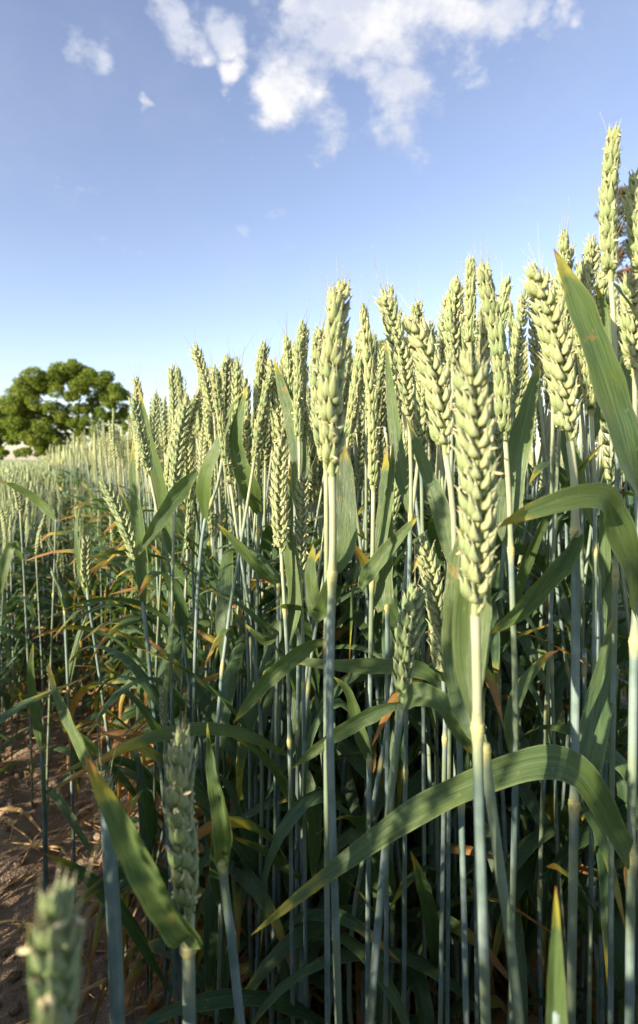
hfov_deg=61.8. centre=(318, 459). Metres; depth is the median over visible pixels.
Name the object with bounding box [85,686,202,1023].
wheat plant
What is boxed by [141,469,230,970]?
wheat plant
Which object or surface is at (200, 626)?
wheat plant
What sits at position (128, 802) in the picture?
wheat plant
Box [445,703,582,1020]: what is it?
wheat plant
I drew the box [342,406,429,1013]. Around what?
wheat plant
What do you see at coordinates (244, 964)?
wheat plant
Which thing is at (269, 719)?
wheat plant
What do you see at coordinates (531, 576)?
wheat plant
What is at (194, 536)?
wheat plant
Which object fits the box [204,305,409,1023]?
wheat plant
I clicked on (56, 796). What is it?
wheat plant
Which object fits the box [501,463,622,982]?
wheat plant
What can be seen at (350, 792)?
wheat plant
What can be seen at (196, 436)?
wheat plant
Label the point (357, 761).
wheat plant
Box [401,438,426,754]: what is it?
wheat plant
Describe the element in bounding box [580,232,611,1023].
wheat plant
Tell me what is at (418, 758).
wheat plant
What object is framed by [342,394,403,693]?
wheat plant
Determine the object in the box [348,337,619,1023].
wheat plant
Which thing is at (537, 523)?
wheat plant
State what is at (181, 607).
wheat plant
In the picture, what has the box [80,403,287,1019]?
wheat plant
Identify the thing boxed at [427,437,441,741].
wheat plant
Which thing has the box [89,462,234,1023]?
wheat plant
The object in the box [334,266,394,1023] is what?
wheat plant
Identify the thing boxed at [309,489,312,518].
wheat plant
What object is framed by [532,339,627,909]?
wheat plant
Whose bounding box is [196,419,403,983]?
wheat plant
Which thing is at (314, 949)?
wheat plant
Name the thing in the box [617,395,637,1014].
wheat plant
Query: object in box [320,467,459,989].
wheat plant
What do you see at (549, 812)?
wheat plant
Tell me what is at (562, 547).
wheat plant
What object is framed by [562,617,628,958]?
wheat plant
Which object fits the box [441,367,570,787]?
wheat plant
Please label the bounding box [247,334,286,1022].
wheat plant
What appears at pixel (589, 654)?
wheat plant
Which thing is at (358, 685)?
wheat plant
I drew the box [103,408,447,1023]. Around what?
wheat plant
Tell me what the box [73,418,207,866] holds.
wheat plant
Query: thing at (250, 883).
wheat plant
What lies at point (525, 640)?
wheat plant
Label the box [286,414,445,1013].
wheat plant
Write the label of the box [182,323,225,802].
wheat plant
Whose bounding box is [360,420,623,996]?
wheat plant
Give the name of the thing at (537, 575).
wheat plant
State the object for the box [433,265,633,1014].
wheat plant
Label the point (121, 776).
wheat plant
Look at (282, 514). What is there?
wheat plant
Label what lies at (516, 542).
wheat plant
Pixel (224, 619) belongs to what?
wheat plant
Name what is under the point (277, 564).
wheat plant
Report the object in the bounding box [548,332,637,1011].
wheat plant
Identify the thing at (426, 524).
wheat plant
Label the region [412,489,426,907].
wheat plant
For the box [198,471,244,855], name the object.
wheat plant
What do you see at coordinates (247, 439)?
wheat plant
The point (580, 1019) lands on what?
wheat plant
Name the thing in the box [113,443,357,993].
wheat plant
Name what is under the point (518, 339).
wheat plant
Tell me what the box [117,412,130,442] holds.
field tree
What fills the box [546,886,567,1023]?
wheat plant
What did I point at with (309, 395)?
wheat plant
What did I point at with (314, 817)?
wheat plant
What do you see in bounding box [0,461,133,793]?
wheat field
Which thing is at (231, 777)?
wheat plant
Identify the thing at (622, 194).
pine tree
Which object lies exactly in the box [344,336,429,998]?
wheat plant
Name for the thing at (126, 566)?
wheat plant
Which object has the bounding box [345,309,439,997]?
wheat plant
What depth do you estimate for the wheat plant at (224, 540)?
0.82 m
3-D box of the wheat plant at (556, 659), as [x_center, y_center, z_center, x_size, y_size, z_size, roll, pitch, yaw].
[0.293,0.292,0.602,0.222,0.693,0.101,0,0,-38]
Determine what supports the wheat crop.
on the ground
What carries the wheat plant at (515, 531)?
on the ground
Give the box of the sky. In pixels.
[0,0,637,459]
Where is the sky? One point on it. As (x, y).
(167, 167)
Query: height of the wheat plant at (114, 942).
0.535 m
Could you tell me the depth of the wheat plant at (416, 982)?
0.42 m
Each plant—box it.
[0,467,32,809]
[0,481,56,828]
[0,644,95,895]
[17,843,97,1023]
[28,379,205,697]
[34,379,225,1023]
[43,375,286,1023]
[47,353,283,1023]
[48,400,285,1023]
[48,663,124,1023]
[50,569,102,903]
[51,358,469,1023]
[56,361,235,993]
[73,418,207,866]
[74,372,263,1023]
[74,506,128,979]
[75,406,214,829]
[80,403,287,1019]
[81,358,346,1023]
[81,470,244,1020]
[85,376,358,1023]
[85,395,318,1023]
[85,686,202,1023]
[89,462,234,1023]
[91,388,197,816]
[94,470,289,1023]
[96,375,354,1022]
[98,409,278,882]
[99,440,182,1023]
[99,507,184,834]
[102,352,284,903]
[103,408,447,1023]
[104,355,235,960]
[109,425,272,615]
[113,431,208,818]
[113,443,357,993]
[115,371,229,866]
[119,663,202,824]
[123,450,274,809]
[124,381,214,1023]
[131,343,429,1023]
[131,469,215,862]
[134,355,381,1023]
[134,413,284,775]
[134,466,218,730]
[135,351,242,808]
[135,389,230,817]
[137,310,452,1023]
[138,369,205,1006]
[140,380,242,862]
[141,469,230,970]
[142,455,220,530]
[144,410,227,760]
[146,344,235,908]
[146,467,232,816]
[149,307,381,1020]
[150,432,231,825]
[151,327,390,1023]
[156,423,203,864]
[157,602,178,1023]
[158,354,215,824]
[158,378,336,997]
[163,340,346,1013]
[165,425,195,657]
[167,458,332,1023]
[172,342,399,979]
[172,411,364,1022]
[179,389,215,555]
[179,502,235,912]
[179,568,352,1021]
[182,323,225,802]
[184,420,269,843]
[187,334,444,1008]
[187,403,373,1017]
[188,424,271,646]
[190,410,342,702]
[191,445,363,792]
[194,352,336,946]
[194,363,240,932]
[194,587,341,946]
[195,311,342,1023]
[195,343,291,987]
[195,423,409,955]
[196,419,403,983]
[197,387,318,1023]
[197,500,381,1011]
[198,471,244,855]
[199,350,254,853]
[200,362,279,907]
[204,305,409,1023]
[204,308,507,1022]
[204,340,354,1023]
[205,296,433,1018]
[205,723,244,1023]
[209,349,282,1023]
[211,356,322,680]
[212,373,386,710]
[213,396,322,902]
[218,524,280,1023]
[219,472,363,1023]
[223,428,334,1023]
[223,472,251,548]
[226,328,590,1022]
[229,336,272,1023]
[230,402,277,804]
[230,455,519,1007]
[231,509,313,998]
[232,282,507,1023]
[233,312,329,1023]
[233,383,317,882]
[233,737,321,1001]
[236,427,566,1023]
[241,408,416,1023]
[245,508,354,973]
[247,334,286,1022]
[250,166,637,1023]
[251,302,457,1023]
[252,250,562,1023]
[252,421,413,1010]
[253,529,312,947]
[254,553,361,795]
[268,398,301,1023]
[268,488,376,717]
[272,373,336,835]
[273,307,311,1000]
[274,518,318,568]
[282,464,344,881]
[283,420,364,1018]
[283,439,426,823]
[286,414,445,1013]
[291,539,471,1023]
[293,447,315,1023]
[300,513,447,1023]
[304,365,323,947]
[305,261,357,1023]
[308,473,567,1023]
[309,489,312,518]
[311,324,363,985]
[312,267,457,1023]
[312,377,488,1023]
[312,381,404,1023]
[316,272,510,1023]
[316,412,419,1013]
[317,455,342,947]
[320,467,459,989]
[322,442,414,1013]
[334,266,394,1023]
[334,446,426,788]
[336,315,442,901]
[338,334,516,878]
[339,311,534,1018]
[340,306,531,947]
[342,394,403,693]
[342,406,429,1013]
[343,463,533,1023]
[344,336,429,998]
[344,438,354,824]
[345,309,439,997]
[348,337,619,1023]
[351,339,385,423]
[352,375,560,989]
[353,318,378,774]
[354,267,531,1023]
[358,449,417,1023]
[358,502,469,948]
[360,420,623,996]
[372,244,416,1009]
[375,384,637,1023]
[376,449,388,508]
[379,264,529,1023]
[379,432,426,607]
[381,411,623,983]
[389,308,548,1018]
[389,423,434,964]
[390,304,569,991]
[395,399,627,1009]
[396,291,468,1023]
[396,382,581,994]
[400,343,611,986]
[401,264,426,979]
[401,422,472,1014]
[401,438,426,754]
[411,307,565,995]
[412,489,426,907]
[415,263,621,1009]
[418,495,469,976]
[419,216,637,992]
[420,681,542,858]
[427,284,553,1014]
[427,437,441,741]
[430,365,581,1005]
[431,334,535,1023]
[431,675,579,962]
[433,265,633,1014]
[439,522,561,891]
[441,258,464,1023]
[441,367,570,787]
[441,386,593,959]
[441,528,524,1023]
[442,570,627,1011]
[444,317,503,1023]
[445,372,531,932]
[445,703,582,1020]
[446,236,637,1023]
[451,209,637,1023]
[454,450,461,518]
[462,242,478,1023]
[466,249,558,1023]
[467,371,622,987]
[468,267,637,1023]
[479,804,531,1010]
[491,243,613,1023]
[491,259,626,1018]
[491,779,636,1023]
[495,217,628,988]
[500,420,618,1014]
[501,349,634,1009]
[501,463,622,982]
[501,474,637,1023]
[505,332,591,880]
[515,427,565,883]
[516,297,624,962]
[520,388,627,952]
[522,428,622,1008]
[527,256,617,1023]
[528,407,619,875]
[530,418,594,989]
[531,410,617,1023]
[531,566,624,681]
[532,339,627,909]
[543,454,615,1023]
[546,248,625,1023]
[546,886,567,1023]
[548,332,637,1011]
[551,317,597,1023]
[555,479,591,912]
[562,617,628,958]
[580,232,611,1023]
[589,290,630,621]
[597,113,637,1023]
[608,273,637,1001]
[616,268,637,801]
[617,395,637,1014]
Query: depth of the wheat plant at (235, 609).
0.66 m
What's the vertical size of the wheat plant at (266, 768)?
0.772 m
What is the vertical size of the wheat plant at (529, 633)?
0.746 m
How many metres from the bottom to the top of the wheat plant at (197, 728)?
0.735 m
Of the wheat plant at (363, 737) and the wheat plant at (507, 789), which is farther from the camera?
the wheat plant at (507, 789)
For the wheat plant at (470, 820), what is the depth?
0.54 m
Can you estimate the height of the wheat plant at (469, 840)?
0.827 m
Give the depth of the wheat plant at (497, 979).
0.54 m
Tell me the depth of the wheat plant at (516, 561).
0.66 m
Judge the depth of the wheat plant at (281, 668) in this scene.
0.27 m
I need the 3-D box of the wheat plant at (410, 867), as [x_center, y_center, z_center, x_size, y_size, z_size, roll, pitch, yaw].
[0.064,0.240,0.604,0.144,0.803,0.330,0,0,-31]
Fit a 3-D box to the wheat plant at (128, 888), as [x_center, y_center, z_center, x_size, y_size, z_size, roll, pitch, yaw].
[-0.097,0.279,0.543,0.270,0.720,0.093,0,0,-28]
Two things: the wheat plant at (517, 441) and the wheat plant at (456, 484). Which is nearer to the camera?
the wheat plant at (517, 441)
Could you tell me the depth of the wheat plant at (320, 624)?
0.62 m
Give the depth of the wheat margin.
0.31 m
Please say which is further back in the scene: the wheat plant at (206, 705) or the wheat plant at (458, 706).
the wheat plant at (206, 705)
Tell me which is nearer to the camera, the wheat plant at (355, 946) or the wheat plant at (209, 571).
the wheat plant at (355, 946)
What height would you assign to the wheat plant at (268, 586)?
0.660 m
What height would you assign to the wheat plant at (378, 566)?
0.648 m
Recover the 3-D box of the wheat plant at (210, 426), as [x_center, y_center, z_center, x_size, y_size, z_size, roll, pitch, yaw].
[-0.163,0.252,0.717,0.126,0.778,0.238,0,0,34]
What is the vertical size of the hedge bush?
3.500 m
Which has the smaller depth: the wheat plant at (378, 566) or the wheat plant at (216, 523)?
the wheat plant at (378, 566)
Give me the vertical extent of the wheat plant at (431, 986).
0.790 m
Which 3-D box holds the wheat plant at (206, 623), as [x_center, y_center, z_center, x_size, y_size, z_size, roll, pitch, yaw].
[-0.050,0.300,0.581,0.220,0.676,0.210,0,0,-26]
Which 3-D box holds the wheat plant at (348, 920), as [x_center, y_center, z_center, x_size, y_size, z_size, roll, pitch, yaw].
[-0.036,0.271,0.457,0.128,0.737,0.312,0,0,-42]
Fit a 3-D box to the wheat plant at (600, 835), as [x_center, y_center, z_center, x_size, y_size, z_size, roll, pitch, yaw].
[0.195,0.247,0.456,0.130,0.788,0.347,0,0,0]
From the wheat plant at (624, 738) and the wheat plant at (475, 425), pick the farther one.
the wheat plant at (624, 738)
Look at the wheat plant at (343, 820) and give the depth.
0.55 m
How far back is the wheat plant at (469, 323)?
0.36 m
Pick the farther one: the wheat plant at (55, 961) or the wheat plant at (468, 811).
the wheat plant at (468, 811)
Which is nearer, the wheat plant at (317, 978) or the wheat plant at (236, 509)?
the wheat plant at (317, 978)
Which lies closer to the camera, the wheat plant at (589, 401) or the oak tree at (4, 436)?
the wheat plant at (589, 401)
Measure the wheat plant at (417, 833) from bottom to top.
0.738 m
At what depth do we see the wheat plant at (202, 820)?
0.60 m
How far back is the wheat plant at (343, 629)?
0.51 m
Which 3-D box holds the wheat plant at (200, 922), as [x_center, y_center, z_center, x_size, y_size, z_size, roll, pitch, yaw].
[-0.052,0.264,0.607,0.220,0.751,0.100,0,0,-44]
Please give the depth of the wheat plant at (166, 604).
0.80 m
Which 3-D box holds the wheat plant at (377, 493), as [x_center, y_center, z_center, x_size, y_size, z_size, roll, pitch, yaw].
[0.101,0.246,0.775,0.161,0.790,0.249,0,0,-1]
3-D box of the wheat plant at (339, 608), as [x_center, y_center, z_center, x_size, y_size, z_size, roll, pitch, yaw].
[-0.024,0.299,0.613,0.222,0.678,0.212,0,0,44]
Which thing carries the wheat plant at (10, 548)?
on the ground
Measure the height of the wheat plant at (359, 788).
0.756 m
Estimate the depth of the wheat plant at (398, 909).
0.56 m
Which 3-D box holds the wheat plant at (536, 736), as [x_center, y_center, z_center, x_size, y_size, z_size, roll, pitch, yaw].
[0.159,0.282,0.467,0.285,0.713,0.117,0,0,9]
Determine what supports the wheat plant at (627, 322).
on the ground
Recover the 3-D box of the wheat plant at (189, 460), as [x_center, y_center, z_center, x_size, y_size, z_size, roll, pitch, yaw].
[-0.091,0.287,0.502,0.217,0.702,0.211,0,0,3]
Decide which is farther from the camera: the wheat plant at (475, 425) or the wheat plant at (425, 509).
the wheat plant at (425, 509)
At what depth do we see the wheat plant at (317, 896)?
0.70 m
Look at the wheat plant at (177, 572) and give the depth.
0.59 m
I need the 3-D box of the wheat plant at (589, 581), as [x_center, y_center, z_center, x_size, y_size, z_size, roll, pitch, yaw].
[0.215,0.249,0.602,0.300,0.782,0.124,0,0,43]
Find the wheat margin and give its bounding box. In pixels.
[0,411,630,886]
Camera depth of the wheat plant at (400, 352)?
0.34 m
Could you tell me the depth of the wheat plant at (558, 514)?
0.57 m
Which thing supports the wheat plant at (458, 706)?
on the ground
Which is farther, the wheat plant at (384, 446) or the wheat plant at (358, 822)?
the wheat plant at (384, 446)
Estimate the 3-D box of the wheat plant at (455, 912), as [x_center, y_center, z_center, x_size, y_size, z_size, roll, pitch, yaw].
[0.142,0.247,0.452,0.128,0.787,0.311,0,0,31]
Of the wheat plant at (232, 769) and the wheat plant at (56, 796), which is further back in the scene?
the wheat plant at (232, 769)
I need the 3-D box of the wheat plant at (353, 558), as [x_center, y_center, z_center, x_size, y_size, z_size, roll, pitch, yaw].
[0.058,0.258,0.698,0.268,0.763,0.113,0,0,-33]
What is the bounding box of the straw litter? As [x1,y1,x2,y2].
[0,606,615,1023]
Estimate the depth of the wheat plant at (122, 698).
0.79 m
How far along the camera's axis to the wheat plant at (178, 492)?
0.44 m
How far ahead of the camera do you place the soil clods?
0.85 m
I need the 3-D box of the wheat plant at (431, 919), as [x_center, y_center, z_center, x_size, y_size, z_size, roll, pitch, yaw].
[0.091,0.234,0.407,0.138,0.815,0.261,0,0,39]
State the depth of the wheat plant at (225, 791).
0.54 m
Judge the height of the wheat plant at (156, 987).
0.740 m
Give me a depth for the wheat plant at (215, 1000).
0.37 m
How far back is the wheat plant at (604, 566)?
0.40 m
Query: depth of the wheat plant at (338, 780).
0.56 m
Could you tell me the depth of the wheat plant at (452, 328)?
0.36 m
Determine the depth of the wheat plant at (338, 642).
0.65 m
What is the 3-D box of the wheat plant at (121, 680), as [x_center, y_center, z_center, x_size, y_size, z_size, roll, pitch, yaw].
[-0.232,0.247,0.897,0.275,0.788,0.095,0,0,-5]
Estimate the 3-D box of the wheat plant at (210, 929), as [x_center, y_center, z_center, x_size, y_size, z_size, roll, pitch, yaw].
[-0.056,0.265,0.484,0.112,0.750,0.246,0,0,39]
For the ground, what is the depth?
0.84 m
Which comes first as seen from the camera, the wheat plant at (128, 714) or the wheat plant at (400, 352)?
the wheat plant at (400, 352)
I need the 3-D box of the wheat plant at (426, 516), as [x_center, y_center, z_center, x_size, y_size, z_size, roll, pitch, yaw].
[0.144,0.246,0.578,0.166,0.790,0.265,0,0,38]
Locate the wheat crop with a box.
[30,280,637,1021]
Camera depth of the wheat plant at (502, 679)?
0.62 m
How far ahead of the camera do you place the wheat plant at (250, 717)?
0.43 m
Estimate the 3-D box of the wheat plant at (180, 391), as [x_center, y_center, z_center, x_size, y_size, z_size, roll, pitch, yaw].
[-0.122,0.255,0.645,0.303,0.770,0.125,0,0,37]
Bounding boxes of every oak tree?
[0,359,130,455]
[0,399,28,459]
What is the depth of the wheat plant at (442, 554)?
0.59 m
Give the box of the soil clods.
[0,616,162,1023]
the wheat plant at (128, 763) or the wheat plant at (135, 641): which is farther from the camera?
the wheat plant at (135, 641)
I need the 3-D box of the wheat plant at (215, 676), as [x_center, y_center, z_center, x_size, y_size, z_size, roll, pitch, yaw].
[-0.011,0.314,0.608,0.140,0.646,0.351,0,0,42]
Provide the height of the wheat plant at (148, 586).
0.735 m
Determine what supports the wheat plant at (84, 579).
on the ground
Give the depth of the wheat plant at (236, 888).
0.43 m
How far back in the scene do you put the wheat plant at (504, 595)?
0.40 m
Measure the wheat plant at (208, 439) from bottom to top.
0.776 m
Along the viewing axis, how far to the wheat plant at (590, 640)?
0.66 m
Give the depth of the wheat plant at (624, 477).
0.47 m
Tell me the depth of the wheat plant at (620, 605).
0.65 m
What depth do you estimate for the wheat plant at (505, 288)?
0.45 m
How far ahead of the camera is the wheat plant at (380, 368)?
0.49 m
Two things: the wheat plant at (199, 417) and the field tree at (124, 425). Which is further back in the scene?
the field tree at (124, 425)
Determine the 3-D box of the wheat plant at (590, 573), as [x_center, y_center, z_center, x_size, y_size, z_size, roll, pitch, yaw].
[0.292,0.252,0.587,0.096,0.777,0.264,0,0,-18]
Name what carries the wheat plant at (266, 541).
on the ground
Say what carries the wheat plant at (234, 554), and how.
on the ground
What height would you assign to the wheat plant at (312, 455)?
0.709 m
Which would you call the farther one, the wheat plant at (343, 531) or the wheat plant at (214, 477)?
the wheat plant at (214, 477)
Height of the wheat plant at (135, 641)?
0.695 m
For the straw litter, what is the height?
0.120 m
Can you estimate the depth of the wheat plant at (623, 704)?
0.60 m
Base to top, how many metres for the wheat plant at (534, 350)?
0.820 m
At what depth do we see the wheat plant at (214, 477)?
0.77 m
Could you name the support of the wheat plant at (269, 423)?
on the ground
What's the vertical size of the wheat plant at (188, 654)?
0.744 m
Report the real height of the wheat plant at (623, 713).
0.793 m
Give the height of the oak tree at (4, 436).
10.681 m
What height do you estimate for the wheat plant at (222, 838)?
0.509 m
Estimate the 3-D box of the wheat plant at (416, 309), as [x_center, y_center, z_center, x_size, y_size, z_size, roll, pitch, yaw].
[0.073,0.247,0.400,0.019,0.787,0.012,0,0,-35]
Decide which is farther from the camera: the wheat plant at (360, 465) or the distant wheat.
the distant wheat
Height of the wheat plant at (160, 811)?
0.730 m
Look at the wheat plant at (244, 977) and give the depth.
0.55 m
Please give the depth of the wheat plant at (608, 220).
0.27 m
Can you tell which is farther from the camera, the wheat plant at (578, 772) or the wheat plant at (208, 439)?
the wheat plant at (208, 439)
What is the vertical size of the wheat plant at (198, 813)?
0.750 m
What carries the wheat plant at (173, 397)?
on the ground
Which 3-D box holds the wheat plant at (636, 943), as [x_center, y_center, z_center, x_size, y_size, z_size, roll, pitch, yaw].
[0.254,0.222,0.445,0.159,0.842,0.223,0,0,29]
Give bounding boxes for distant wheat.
[0,460,622,476]
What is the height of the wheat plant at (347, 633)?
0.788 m
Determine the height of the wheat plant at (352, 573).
0.780 m
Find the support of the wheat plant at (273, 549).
on the ground
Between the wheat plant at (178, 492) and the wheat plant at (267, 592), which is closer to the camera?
the wheat plant at (178, 492)
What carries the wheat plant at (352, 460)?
on the ground
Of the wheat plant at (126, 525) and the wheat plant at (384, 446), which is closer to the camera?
the wheat plant at (126, 525)
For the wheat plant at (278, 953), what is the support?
on the ground
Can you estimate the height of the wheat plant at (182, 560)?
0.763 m
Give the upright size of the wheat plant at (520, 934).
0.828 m
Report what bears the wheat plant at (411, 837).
on the ground
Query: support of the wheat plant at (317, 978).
on the ground
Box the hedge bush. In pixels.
[0,441,54,459]
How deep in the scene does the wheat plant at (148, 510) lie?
0.83 m
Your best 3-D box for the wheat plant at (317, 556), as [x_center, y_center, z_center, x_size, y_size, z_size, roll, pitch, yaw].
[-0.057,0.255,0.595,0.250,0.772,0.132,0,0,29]
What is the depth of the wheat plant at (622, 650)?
0.45 m
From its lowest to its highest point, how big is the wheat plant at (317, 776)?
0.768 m
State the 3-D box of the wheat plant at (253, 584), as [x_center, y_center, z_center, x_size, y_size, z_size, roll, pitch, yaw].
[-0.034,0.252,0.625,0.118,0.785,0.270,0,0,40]
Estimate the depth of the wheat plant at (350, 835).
0.41 m
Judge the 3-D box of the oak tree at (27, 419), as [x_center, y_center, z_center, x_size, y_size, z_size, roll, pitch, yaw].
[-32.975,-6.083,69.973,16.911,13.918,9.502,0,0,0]
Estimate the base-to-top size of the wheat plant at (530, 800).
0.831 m
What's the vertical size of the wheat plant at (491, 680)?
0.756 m
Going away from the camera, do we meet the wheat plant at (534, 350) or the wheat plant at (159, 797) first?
the wheat plant at (534, 350)
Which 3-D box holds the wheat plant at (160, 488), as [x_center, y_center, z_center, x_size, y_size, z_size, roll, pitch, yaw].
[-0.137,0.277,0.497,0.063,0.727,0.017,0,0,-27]
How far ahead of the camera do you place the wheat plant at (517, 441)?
0.29 m
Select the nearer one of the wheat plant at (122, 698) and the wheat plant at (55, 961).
the wheat plant at (55, 961)
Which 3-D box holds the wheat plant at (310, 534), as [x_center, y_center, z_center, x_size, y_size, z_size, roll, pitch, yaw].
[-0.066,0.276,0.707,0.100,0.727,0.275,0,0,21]
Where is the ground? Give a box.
[0,475,629,1023]
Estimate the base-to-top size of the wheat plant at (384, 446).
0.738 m
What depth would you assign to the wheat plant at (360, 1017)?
0.48 m
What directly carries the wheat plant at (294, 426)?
on the ground
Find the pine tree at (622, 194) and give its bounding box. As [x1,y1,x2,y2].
[574,184,635,316]
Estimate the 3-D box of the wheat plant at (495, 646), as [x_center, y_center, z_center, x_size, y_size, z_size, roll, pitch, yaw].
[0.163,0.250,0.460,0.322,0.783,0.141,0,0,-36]
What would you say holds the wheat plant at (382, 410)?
on the ground
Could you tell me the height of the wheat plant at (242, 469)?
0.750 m
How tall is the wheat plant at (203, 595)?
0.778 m
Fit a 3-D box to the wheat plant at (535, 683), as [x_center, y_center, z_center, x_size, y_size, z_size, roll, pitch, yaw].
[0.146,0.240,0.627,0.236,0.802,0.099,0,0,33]
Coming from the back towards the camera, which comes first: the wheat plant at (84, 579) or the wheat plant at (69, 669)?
the wheat plant at (69, 669)
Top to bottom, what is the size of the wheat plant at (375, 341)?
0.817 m
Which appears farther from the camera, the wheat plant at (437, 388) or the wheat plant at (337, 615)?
the wheat plant at (337, 615)
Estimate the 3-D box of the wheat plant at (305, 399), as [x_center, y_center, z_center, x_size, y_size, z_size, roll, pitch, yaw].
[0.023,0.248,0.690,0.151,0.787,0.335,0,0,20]
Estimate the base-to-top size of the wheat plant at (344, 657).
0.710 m
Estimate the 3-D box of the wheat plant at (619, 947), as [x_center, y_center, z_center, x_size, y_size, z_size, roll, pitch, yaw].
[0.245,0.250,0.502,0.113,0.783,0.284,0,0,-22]
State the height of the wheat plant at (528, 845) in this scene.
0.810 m
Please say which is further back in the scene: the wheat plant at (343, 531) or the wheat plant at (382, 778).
the wheat plant at (382, 778)
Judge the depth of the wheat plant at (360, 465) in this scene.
0.54 m
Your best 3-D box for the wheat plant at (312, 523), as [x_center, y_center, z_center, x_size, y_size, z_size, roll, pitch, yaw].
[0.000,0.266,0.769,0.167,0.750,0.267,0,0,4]
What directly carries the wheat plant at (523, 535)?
on the ground
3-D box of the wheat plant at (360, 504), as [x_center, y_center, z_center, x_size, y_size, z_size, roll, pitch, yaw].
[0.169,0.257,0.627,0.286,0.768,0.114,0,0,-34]
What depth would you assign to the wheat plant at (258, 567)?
0.42 m
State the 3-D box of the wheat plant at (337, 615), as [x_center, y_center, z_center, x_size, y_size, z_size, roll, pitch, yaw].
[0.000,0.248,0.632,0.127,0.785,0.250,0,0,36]
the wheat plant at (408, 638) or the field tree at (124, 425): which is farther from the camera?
the field tree at (124, 425)
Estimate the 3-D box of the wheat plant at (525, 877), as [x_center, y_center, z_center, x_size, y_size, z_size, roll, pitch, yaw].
[0.219,0.228,0.520,0.234,0.829,0.223,0,0,-10]
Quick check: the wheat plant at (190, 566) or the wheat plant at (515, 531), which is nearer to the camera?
the wheat plant at (515, 531)
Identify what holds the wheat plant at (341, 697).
on the ground
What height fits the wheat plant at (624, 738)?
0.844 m
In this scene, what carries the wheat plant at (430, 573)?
on the ground
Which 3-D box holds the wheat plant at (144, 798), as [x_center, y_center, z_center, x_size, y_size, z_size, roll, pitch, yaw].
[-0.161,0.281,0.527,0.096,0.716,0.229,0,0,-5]
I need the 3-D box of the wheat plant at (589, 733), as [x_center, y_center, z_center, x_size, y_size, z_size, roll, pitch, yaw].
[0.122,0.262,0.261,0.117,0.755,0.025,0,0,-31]
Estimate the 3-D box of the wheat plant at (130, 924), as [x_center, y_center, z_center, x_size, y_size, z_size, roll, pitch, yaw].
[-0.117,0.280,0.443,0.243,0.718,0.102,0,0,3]
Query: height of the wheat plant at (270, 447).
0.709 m
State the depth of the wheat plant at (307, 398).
0.66 m
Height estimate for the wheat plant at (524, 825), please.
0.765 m
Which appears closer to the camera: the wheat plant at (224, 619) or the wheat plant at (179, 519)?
the wheat plant at (224, 619)
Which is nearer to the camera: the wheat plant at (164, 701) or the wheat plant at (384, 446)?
the wheat plant at (164, 701)
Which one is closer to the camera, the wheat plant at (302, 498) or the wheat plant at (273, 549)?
the wheat plant at (302, 498)
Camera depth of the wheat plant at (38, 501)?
0.80 m

